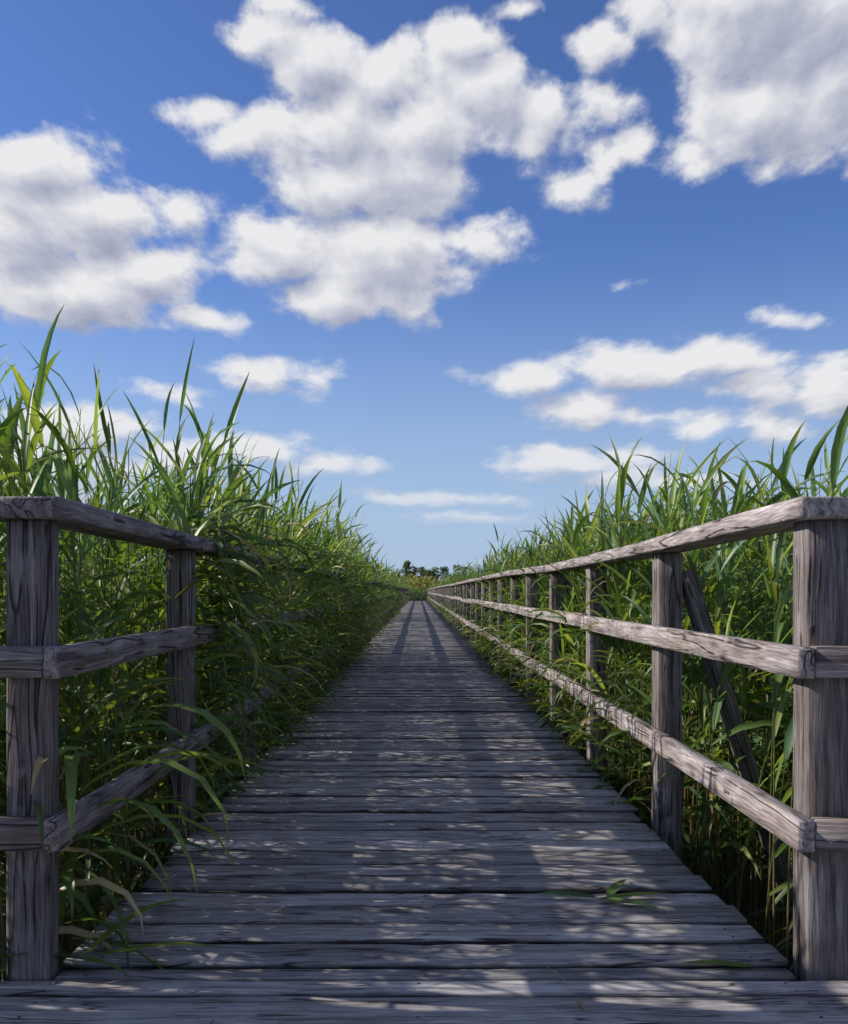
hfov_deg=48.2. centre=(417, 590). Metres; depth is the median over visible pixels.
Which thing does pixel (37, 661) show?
wooden railing
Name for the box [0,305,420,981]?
reed bed
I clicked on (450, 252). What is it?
sky
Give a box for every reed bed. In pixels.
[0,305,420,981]
[416,406,847,970]
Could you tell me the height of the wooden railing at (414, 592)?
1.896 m
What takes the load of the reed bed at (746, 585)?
on the ground at (744, 902)
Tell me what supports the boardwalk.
on the ground at (744, 902)
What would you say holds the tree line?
on the ground at (744, 902)
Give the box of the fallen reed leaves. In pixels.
[0,674,768,1023]
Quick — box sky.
[0,0,847,579]
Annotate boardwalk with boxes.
[0,601,847,1023]
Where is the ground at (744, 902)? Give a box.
[0,604,792,980]
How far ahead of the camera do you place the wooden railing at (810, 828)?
2.75 m
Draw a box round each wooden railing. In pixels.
[0,496,408,981]
[408,589,427,600]
[428,496,847,980]
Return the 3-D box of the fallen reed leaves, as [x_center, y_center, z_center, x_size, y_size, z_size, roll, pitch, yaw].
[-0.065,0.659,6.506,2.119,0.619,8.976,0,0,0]
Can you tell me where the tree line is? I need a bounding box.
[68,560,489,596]

